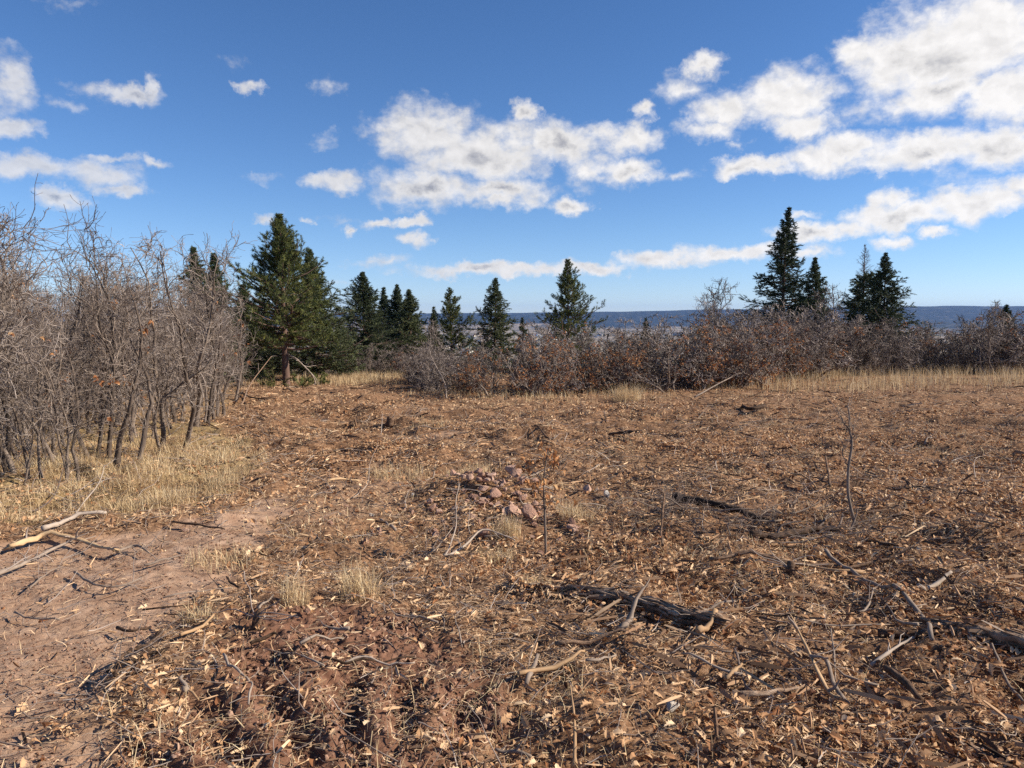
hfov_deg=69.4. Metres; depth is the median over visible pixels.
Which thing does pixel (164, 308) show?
oak tree
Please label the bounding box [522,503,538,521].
rock
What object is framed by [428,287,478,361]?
pine tree
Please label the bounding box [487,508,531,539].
grass tuft
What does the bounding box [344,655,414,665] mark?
fallen branch
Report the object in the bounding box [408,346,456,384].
oak shrub
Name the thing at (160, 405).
oak tree
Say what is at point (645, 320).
fir tree
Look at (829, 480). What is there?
fallen branch
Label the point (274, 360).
fir tree
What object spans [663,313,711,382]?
oak shrub
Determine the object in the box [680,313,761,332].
oak shrub
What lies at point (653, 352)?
oak shrub
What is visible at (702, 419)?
fallen branch
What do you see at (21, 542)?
fallen branch
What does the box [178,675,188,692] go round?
fallen branch
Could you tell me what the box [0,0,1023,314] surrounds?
sky
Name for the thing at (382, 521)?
fallen branch
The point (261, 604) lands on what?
fallen branch
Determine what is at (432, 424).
grass tuft
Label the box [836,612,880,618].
fallen branch
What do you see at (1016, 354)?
oak shrub
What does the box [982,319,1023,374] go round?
oak shrub
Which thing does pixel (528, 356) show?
oak shrub
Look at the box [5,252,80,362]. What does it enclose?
oak tree
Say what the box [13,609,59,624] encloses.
fallen branch
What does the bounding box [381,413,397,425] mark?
tree stump
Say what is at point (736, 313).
oak shrub
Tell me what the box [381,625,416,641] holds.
fallen branch
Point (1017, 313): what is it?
oak shrub
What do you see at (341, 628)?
fallen branch
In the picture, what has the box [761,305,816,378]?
oak shrub
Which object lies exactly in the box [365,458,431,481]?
grass tuft
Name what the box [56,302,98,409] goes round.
oak tree
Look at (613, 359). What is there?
oak shrub
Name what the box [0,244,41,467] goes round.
oak tree
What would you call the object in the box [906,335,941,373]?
oak shrub
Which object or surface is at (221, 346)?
oak tree
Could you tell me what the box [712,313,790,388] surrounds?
oak shrub
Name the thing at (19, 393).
oak tree
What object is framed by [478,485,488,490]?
rock
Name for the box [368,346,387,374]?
oak shrub
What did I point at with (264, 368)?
fir tree
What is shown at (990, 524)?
fallen branch
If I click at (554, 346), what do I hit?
oak shrub
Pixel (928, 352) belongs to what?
oak shrub
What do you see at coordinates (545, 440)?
fallen branch
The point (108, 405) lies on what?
oak tree
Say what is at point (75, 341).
oak tree
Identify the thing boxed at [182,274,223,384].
oak tree
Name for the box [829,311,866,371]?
oak shrub
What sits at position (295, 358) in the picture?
fallen branch
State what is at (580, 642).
fallen branch
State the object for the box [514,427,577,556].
oak sapling
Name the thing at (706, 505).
fallen branch
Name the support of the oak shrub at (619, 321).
on the ground at (174, 570)
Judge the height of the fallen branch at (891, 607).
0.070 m
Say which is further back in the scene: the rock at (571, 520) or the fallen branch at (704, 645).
the rock at (571, 520)
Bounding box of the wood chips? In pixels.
[0,376,1023,767]
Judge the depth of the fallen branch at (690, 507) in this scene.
6.64 m
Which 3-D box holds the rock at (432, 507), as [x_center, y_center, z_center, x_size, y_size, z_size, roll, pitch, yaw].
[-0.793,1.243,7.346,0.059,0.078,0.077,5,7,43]
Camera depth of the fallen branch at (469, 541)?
6.11 m
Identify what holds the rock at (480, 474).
on the ground at (174, 570)
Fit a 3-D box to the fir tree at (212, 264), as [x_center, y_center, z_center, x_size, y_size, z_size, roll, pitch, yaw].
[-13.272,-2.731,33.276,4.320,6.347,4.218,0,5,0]
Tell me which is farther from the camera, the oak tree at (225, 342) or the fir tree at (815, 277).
the fir tree at (815, 277)
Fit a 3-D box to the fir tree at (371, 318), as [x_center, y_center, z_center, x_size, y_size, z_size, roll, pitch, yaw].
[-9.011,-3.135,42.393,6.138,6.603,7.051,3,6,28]
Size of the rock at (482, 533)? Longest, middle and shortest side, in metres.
0.122 x 0.094 x 0.090 m
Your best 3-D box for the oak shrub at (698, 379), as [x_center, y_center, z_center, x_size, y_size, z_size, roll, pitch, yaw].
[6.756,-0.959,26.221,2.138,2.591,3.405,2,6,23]
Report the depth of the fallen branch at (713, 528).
6.16 m
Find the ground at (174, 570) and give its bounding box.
[0,306,1023,767]
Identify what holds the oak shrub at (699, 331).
on the ground at (174, 570)
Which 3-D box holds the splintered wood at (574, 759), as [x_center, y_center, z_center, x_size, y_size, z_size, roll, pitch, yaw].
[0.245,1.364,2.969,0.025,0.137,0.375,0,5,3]
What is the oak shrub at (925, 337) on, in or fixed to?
on the ground at (174, 570)
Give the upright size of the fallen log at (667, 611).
0.224 m
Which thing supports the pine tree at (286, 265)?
on the ground at (174, 570)
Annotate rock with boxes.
[376,527,381,535]
[425,498,432,504]
[428,505,435,511]
[436,508,442,514]
[466,474,473,481]
[476,472,484,476]
[476,477,482,482]
[477,501,485,505]
[477,527,489,538]
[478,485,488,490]
[487,472,496,478]
[490,487,501,497]
[502,506,509,516]
[504,465,521,477]
[507,504,520,516]
[513,491,521,496]
[517,496,525,500]
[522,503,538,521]
[566,524,578,529]
[568,517,575,523]
[583,484,590,493]
[666,701,679,712]
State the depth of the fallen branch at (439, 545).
5.99 m
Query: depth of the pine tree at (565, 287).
43.21 m
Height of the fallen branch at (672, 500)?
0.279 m
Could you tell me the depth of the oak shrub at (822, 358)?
34.59 m
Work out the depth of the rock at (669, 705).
3.10 m
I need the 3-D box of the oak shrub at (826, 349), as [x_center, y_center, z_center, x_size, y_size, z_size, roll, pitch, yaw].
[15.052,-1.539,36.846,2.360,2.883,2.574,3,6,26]
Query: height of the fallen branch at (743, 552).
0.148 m
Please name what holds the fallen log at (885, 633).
on the ground at (174, 570)
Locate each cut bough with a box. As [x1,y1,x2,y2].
[257,361,296,386]
[284,373,314,386]
[303,371,330,385]
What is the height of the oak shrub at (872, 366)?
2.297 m
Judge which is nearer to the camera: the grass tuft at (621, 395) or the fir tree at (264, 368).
the grass tuft at (621, 395)
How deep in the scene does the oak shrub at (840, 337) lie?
34.87 m
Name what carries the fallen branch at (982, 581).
on the ground at (174, 570)
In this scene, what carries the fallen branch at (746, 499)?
on the ground at (174, 570)
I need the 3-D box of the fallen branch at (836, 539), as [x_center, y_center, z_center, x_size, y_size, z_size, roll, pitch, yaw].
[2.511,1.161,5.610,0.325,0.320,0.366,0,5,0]
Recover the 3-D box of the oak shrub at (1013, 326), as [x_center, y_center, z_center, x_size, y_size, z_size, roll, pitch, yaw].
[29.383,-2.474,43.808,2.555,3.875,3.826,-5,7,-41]
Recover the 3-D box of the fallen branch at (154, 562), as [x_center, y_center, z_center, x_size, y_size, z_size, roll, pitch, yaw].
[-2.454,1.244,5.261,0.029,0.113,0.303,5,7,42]
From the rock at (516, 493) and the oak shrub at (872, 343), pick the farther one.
the oak shrub at (872, 343)
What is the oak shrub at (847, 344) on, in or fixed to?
on the ground at (174, 570)
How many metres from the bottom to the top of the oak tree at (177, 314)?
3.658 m
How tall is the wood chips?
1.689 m
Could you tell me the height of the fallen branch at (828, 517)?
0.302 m
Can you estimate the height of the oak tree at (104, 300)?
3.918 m
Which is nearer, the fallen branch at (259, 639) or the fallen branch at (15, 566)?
the fallen branch at (259, 639)
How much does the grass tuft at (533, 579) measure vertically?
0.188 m
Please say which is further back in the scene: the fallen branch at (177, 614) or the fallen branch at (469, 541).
the fallen branch at (469, 541)
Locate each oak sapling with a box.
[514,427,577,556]
[822,390,859,524]
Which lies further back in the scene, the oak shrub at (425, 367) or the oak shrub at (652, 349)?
the oak shrub at (652, 349)
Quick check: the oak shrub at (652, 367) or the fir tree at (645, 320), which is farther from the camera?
the fir tree at (645, 320)
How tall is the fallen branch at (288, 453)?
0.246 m
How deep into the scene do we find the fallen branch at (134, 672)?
3.50 m
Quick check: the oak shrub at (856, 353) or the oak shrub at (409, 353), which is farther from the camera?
the oak shrub at (856, 353)
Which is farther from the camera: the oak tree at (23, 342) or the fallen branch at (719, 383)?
the fallen branch at (719, 383)
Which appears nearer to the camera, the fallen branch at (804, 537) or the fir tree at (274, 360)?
the fallen branch at (804, 537)
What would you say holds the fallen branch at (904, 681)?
on the ground at (174, 570)
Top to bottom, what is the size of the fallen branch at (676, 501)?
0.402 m
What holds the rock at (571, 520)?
on the ground at (174, 570)
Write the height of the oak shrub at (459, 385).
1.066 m
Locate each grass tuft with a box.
[132,479,195,506]
[174,596,224,626]
[183,536,269,575]
[205,465,244,491]
[274,569,323,606]
[329,556,408,603]
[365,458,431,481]
[405,417,451,429]
[437,457,497,478]
[479,540,521,565]
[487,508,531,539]
[519,571,552,584]
[554,496,615,524]
[605,381,647,401]
[659,701,701,728]
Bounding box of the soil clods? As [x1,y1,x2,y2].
[0,513,1020,767]
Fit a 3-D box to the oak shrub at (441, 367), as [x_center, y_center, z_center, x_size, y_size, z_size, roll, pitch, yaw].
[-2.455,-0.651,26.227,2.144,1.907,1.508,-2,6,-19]
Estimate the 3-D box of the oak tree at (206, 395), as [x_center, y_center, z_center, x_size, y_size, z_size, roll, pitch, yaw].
[-6.445,-1.043,14.964,2.207,3.777,2.325,1,5,6]
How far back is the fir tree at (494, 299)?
46.42 m
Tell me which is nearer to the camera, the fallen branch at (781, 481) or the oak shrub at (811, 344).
the fallen branch at (781, 481)
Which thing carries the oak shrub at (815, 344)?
on the ground at (174, 570)
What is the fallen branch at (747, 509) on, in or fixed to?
on the ground at (174, 570)
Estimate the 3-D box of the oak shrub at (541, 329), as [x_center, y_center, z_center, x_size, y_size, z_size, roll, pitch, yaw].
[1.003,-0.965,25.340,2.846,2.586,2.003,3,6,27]
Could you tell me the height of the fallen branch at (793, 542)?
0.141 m
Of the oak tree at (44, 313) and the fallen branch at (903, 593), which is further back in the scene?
the oak tree at (44, 313)
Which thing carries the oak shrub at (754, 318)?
on the ground at (174, 570)
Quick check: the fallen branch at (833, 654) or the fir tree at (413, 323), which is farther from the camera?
the fir tree at (413, 323)
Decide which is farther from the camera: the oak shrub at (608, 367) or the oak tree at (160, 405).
the oak shrub at (608, 367)
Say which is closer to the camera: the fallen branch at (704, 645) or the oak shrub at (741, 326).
the fallen branch at (704, 645)
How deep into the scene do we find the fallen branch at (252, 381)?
22.05 m
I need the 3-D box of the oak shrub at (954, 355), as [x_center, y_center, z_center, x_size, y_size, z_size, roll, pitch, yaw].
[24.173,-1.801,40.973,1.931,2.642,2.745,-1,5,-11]
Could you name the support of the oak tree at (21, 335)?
on the ground at (174, 570)
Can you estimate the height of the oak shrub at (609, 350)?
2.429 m
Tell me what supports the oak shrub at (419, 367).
on the ground at (174, 570)
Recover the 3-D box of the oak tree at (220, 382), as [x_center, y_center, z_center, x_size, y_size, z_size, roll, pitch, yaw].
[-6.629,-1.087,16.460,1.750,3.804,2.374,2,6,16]
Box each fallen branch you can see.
[0,530,88,574]
[1,540,83,588]
[2,526,120,552]
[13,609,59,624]
[29,465,63,511]
[40,510,106,530]
[71,458,118,513]
[73,544,147,593]
[106,647,166,673]
[113,626,150,676]
[115,626,149,631]
[116,525,167,558]
[132,629,162,675]
[135,614,182,650]
[142,600,239,610]
[144,554,188,565]
[163,587,232,598]
[164,613,193,615]
[165,661,198,699]
[171,521,224,529]
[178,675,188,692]
[179,613,214,636]
[207,571,298,630]
[222,653,252,704]
[226,576,240,587]
[239,392,264,400]
[241,356,271,404]
[246,546,269,557]
[250,632,277,644]
[258,594,273,608]
[262,647,324,665]
[274,447,297,456]
[288,354,319,384]
[299,634,343,644]
[309,528,324,543]
[317,612,349,636]
[324,655,414,664]
[327,477,359,480]
[342,479,366,489]
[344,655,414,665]
[352,447,376,497]
[376,517,398,523]
[379,518,396,530]
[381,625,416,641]
[388,602,438,622]
[409,600,453,614]
[413,426,449,429]
[414,505,455,556]
[418,335,453,398]
[443,529,520,555]
[445,363,487,396]
[445,478,461,555]
[454,600,470,647]
[484,529,518,536]
[495,740,531,757]
[501,635,525,645]
[517,649,586,675]
[520,481,551,490]
[524,653,538,684]
[531,425,548,438]
[536,439,555,443]
[550,609,603,622]
[555,628,642,645]
[585,654,616,661]
[598,478,653,514]
[608,429,642,435]
[613,501,667,518]
[620,479,686,509]
[647,487,687,517]
[650,475,699,520]
[653,486,698,513]
[654,474,683,503]
[656,484,688,517]
[659,492,664,546]
[660,491,692,514]
[667,464,710,470]
[668,505,719,539]
[670,489,707,518]
[672,492,771,522]
[680,642,750,659]
[681,652,742,676]
[683,417,716,420]
[691,508,758,540]
[694,344,778,396]
[694,491,730,520]
[698,585,738,610]
[708,545,925,568]
[710,506,748,534]
[710,533,742,541]
[711,498,784,518]
[712,492,755,513]
[713,485,757,513]
[714,502,781,532]
[722,509,771,535]
[723,663,742,680]
[727,496,759,503]
[728,513,761,540]
[734,648,751,690]
[735,504,785,530]
[736,404,766,410]
[737,684,806,697]
[748,510,857,541]
[749,496,778,522]
[756,613,803,618]
[758,478,803,513]
[760,512,834,540]
[762,474,797,482]
[766,538,814,544]
[774,560,865,573]
[782,472,823,510]
[782,537,812,547]
[783,511,876,538]
[785,463,815,486]
[787,612,809,629]
[790,486,839,517]
[795,617,889,626]
[804,648,878,686]
[813,520,866,554]
[814,505,849,522]
[818,502,862,535]
[823,548,933,641]
[824,659,846,703]
[825,455,831,486]
[829,510,916,541]
[830,487,874,522]
[830,628,835,680]
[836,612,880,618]
[842,505,871,513]
[849,496,890,529]
[856,535,899,548]
[858,576,887,611]
[861,604,926,613]
[869,632,914,666]
[871,514,922,518]
[882,486,946,491]
[883,665,923,702]
[885,603,921,628]
[909,477,925,483]
[916,570,952,591]
[931,580,1023,591]
[939,495,1001,516]
[954,651,972,682]
[961,490,998,497]
[971,519,1015,539]
[991,643,1023,701]
[996,457,1023,464]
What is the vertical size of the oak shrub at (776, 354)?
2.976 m
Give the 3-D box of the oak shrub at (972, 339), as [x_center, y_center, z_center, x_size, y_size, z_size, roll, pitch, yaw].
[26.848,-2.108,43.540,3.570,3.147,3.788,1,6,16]
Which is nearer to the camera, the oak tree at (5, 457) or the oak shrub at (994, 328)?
the oak tree at (5, 457)
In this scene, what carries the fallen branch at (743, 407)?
on the ground at (174, 570)
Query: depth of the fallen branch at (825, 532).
5.92 m
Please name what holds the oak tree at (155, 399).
on the ground at (174, 570)
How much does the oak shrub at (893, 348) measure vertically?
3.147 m
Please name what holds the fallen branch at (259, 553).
on the ground at (174, 570)
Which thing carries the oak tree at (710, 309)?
on the ground at (174, 570)
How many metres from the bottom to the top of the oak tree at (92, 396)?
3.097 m
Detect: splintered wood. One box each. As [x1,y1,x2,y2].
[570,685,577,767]
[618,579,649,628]
[695,608,717,633]
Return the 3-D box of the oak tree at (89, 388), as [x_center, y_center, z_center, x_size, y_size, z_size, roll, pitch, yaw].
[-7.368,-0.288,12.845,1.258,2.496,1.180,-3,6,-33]
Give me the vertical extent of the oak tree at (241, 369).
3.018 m
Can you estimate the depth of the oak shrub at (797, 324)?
30.56 m
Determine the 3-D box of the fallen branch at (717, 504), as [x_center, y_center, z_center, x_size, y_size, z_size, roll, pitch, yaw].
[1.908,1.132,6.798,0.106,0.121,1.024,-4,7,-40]
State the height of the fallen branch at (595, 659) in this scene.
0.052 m
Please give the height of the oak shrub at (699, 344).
2.277 m
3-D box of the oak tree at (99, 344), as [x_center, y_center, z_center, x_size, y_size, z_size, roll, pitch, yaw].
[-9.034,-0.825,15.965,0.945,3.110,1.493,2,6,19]
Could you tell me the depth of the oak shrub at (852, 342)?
37.67 m
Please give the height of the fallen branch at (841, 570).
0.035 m
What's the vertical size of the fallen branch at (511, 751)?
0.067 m
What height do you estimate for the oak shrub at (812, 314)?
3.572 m
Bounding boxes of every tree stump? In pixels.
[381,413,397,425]
[750,543,828,577]
[751,452,783,469]
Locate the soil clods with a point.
(338, 731)
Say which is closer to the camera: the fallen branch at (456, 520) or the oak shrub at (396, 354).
the fallen branch at (456, 520)
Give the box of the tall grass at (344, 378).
[206,362,1023,404]
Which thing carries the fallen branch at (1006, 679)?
on the ground at (174, 570)
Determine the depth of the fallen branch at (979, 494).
7.24 m
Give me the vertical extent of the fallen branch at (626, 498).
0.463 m
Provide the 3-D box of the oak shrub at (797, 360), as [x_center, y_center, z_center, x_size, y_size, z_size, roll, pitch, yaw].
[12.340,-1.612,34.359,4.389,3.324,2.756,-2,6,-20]
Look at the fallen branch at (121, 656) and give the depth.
3.49 m
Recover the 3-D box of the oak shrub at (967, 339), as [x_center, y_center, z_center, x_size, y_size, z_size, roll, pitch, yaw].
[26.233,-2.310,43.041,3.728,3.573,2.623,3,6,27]
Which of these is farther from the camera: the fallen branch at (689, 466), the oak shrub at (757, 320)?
the oak shrub at (757, 320)
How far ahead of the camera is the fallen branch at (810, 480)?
8.29 m
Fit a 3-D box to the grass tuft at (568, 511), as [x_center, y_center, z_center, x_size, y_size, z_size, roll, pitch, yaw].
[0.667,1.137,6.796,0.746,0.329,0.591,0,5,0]
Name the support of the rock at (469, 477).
on the ground at (174, 570)
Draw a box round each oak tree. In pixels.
[0,174,99,468]
[0,202,118,463]
[0,214,78,398]
[0,238,59,422]
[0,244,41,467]
[0,245,67,445]
[0,250,75,438]
[0,253,58,474]
[0,273,49,429]
[0,278,111,485]
[0,287,128,481]
[0,291,90,466]
[0,298,88,452]
[3,269,106,454]
[4,286,92,439]
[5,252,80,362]
[10,288,85,447]
[15,256,77,415]
[20,195,183,464]
[25,265,88,402]
[27,309,64,419]
[28,276,113,432]
[28,304,65,395]
[30,286,97,401]
[38,292,120,412]
[39,252,113,459]
[46,257,107,376]
[46,262,88,352]
[47,288,98,407]
[52,271,120,422]
[55,279,115,399]
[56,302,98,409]
[58,245,128,385]
[59,296,124,434]
[61,267,87,332]
[63,257,125,328]
[68,256,149,426]
[74,274,117,413]
[78,251,152,397]
[79,239,177,441]
[82,294,134,408]
[87,232,246,450]
[88,280,184,467]
[91,247,151,422]
[92,286,193,437]
[96,272,139,431]
[103,256,166,407]
[118,281,167,406]
[122,312,178,428]
[124,221,257,425]
[124,226,221,447]
[125,258,233,418]
[130,301,165,383]
[131,268,201,383]
[132,272,201,428]
[146,315,209,411]
[147,240,248,421]
[149,299,228,405]
[151,323,192,407]
[152,271,207,398]
[152,280,202,403]
[165,249,260,416]
[170,289,231,391]
[174,297,218,398]
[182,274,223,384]
[193,297,239,388]
[194,312,240,388]
[197,297,234,387]
[207,307,235,388]
[209,297,260,401]
[212,314,260,387]
[358,343,376,375]
[413,319,443,355]
[695,293,727,341]
[700,278,739,332]
[809,283,847,377]
[968,300,1008,375]
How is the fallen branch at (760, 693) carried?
on the ground at (174, 570)
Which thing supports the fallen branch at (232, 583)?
on the ground at (174, 570)
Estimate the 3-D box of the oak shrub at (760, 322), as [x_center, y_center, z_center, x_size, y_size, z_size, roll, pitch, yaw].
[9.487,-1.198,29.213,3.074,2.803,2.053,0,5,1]
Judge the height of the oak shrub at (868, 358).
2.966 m
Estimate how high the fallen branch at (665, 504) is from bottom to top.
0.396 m
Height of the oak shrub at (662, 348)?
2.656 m
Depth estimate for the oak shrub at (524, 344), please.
24.69 m
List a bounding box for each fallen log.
[501,581,730,631]
[877,629,951,638]
[911,616,1023,649]
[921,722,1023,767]
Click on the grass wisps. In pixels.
(635, 495)
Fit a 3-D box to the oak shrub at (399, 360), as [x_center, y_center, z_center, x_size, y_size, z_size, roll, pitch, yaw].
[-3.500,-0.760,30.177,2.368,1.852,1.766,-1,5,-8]
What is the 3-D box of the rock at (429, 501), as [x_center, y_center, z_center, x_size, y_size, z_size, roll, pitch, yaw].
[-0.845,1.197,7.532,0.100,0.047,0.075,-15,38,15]
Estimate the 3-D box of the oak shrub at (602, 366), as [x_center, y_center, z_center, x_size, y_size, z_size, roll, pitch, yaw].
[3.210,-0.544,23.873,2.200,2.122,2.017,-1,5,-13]
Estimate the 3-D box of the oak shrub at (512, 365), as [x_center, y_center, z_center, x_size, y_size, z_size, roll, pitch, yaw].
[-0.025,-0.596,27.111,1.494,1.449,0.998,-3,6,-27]
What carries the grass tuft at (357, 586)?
on the ground at (174, 570)
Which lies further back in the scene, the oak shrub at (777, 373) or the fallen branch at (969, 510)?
the oak shrub at (777, 373)
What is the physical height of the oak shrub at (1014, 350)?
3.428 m
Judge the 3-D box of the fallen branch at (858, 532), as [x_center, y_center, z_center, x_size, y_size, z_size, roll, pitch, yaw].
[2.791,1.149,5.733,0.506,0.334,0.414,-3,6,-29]
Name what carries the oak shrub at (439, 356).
on the ground at (174, 570)
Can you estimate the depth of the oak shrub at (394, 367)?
33.06 m
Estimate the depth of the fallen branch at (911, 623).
4.00 m
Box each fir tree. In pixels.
[150,245,232,382]
[189,252,266,381]
[228,284,293,378]
[249,248,383,378]
[253,319,303,374]
[320,271,413,374]
[368,287,393,345]
[370,284,416,371]
[385,289,450,372]
[427,306,443,351]
[464,278,521,370]
[512,317,540,367]
[638,318,654,369]
[733,207,826,326]
[786,257,847,328]
[835,245,909,371]
[851,252,947,365]
[984,304,1016,358]
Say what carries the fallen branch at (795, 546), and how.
on the ground at (174, 570)
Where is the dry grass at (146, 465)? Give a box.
[0,427,279,525]
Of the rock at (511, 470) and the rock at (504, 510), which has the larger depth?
the rock at (511, 470)
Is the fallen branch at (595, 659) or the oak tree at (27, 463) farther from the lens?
the oak tree at (27, 463)
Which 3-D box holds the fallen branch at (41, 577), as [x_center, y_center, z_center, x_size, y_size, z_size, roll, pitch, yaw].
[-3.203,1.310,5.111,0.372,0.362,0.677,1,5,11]
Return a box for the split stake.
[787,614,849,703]
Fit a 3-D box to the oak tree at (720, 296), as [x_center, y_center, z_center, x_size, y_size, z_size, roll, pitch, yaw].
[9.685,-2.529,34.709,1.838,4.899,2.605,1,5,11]
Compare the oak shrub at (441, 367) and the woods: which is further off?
the woods
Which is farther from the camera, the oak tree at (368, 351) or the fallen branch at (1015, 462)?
the oak tree at (368, 351)
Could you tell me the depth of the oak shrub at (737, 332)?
30.82 m
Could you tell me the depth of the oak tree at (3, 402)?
8.50 m
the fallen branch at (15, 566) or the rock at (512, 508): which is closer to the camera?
the fallen branch at (15, 566)
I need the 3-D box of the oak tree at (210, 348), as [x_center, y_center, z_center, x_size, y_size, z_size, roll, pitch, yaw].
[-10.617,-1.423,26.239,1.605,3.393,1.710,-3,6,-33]
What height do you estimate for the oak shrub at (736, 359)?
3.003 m
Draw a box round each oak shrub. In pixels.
[331,356,363,374]
[352,353,370,375]
[357,340,412,371]
[357,342,391,373]
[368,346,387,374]
[382,346,409,375]
[385,343,419,369]
[385,349,426,373]
[386,343,413,373]
[389,341,409,372]
[396,338,442,373]
[396,348,421,378]
[398,345,452,380]
[398,347,447,390]
[403,348,434,388]
[403,348,456,383]
[406,354,422,386]
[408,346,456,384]
[409,347,457,389]
[410,340,466,389]
[410,348,462,384]
[415,357,447,392]
[417,358,451,388]
[418,356,454,392]
[419,341,452,372]
[427,343,490,392]
[431,343,491,390]
[433,361,493,393]
[441,329,512,389]
[454,343,506,396]
[455,344,494,394]
[464,354,501,384]
[475,345,499,376]
[488,337,567,386]
[498,349,519,385]
[499,347,579,396]
[500,325,582,385]
[502,319,579,389]
[502,330,557,395]
[504,320,551,392]
[515,330,577,384]
[522,321,591,393]
[529,332,585,395]
[537,319,638,388]
[540,329,616,394]
[548,327,635,389]
[565,323,655,385]
[569,327,602,387]
[575,334,650,393]
[576,342,637,387]
[580,330,652,390]
[593,317,635,381]
[594,327,683,389]
[601,317,682,384]
[611,320,692,393]
[611,332,654,389]
[629,313,701,386]
[632,327,696,385]
[639,331,672,383]
[640,314,700,386]
[644,324,676,381]
[653,330,757,389]
[660,320,694,381]
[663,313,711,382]
[670,320,737,390]
[672,314,750,387]
[673,317,714,365]
[675,310,734,384]
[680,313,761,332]
[682,321,768,367]
[682,328,755,387]
[688,333,764,386]
[693,316,787,370]
[696,304,804,372]
[699,315,764,387]
[710,316,780,385]
[711,303,780,381]
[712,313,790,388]
[713,305,819,380]
[718,314,809,369]
[719,309,805,380]
[720,319,783,386]
[721,315,795,383]
[726,313,760,339]
[728,310,819,378]
[729,311,764,343]
[730,316,816,379]
[734,298,843,373]
[735,316,775,386]
[741,307,768,343]
[746,330,798,382]
[751,318,791,363]
[753,305,778,332]
[758,333,821,380]
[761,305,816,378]
[761,322,827,358]
[764,326,814,381]
[766,309,848,375]
[768,318,837,378]
[769,304,863,374]
[772,332,817,377]
[773,312,866,375]
[774,321,872,372]
[776,315,843,376]
[780,336,839,379]
[785,300,860,379]
[789,303,876,373]
[797,325,840,376]
[797,330,830,373]
[800,312,853,347]
[801,313,864,376]
[802,318,851,374]
[803,320,872,374]
[814,311,855,372]
[822,310,893,373]
[825,317,892,371]
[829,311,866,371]
[833,328,877,374]
[835,330,888,375]
[840,317,893,373]
[851,323,903,376]
[852,330,903,374]
[853,334,912,374]
[858,321,916,372]
[859,327,920,374]
[872,319,904,371]
[874,317,901,370]
[882,339,913,374]
[883,322,957,364]
[892,327,953,372]
[897,318,960,366]
[897,321,955,372]
[904,319,960,368]
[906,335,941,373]
[911,319,974,373]
[911,332,963,373]
[926,329,974,373]
[929,314,1000,373]
[937,315,1002,373]
[940,322,1009,368]
[944,328,977,373]
[947,307,1012,372]
[948,314,1023,362]
[957,314,1023,373]
[962,314,1023,366]
[965,316,1019,373]
[969,309,1023,371]
[969,312,1023,373]
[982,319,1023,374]
[985,326,1023,368]
[992,309,1022,372]
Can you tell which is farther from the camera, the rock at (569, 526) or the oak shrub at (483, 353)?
the oak shrub at (483, 353)
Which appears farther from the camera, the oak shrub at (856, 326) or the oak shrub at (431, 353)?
the oak shrub at (856, 326)
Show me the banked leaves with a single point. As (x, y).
(950, 740)
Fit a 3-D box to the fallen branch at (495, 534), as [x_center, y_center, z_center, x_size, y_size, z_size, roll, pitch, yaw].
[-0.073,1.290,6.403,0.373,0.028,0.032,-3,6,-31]
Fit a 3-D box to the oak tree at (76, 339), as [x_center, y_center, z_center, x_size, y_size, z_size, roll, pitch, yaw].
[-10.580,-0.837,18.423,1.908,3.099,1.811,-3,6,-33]
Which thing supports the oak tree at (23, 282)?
on the ground at (174, 570)
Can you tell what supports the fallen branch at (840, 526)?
on the ground at (174, 570)
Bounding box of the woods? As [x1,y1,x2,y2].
[58,321,1023,369]
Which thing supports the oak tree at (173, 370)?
on the ground at (174, 570)
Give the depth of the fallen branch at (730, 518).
6.37 m
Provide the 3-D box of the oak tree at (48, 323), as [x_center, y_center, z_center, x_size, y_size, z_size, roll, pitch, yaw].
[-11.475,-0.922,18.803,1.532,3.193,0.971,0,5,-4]
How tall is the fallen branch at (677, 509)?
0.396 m
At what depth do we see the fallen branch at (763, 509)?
6.53 m
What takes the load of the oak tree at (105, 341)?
on the ground at (174, 570)
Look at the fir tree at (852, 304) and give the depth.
49.24 m
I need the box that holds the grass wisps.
[1,391,1023,767]
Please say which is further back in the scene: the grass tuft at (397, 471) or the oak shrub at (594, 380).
the oak shrub at (594, 380)
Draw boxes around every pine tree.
[210,213,338,386]
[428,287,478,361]
[534,258,607,361]
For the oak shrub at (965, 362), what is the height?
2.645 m
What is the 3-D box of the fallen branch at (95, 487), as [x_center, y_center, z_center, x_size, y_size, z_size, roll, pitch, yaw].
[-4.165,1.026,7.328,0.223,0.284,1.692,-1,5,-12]
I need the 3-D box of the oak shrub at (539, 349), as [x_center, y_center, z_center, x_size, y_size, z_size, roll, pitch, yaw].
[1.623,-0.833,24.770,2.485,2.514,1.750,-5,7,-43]
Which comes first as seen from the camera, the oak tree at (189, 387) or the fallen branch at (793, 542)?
the fallen branch at (793, 542)
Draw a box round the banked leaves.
[491,548,1023,767]
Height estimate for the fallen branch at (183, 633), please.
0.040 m
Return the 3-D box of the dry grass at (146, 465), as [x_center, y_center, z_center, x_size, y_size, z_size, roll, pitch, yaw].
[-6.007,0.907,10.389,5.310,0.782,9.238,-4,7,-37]
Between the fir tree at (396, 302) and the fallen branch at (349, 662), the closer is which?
the fallen branch at (349, 662)
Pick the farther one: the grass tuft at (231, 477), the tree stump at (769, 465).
the tree stump at (769, 465)
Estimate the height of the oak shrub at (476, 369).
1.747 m
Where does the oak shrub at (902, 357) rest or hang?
on the ground at (174, 570)

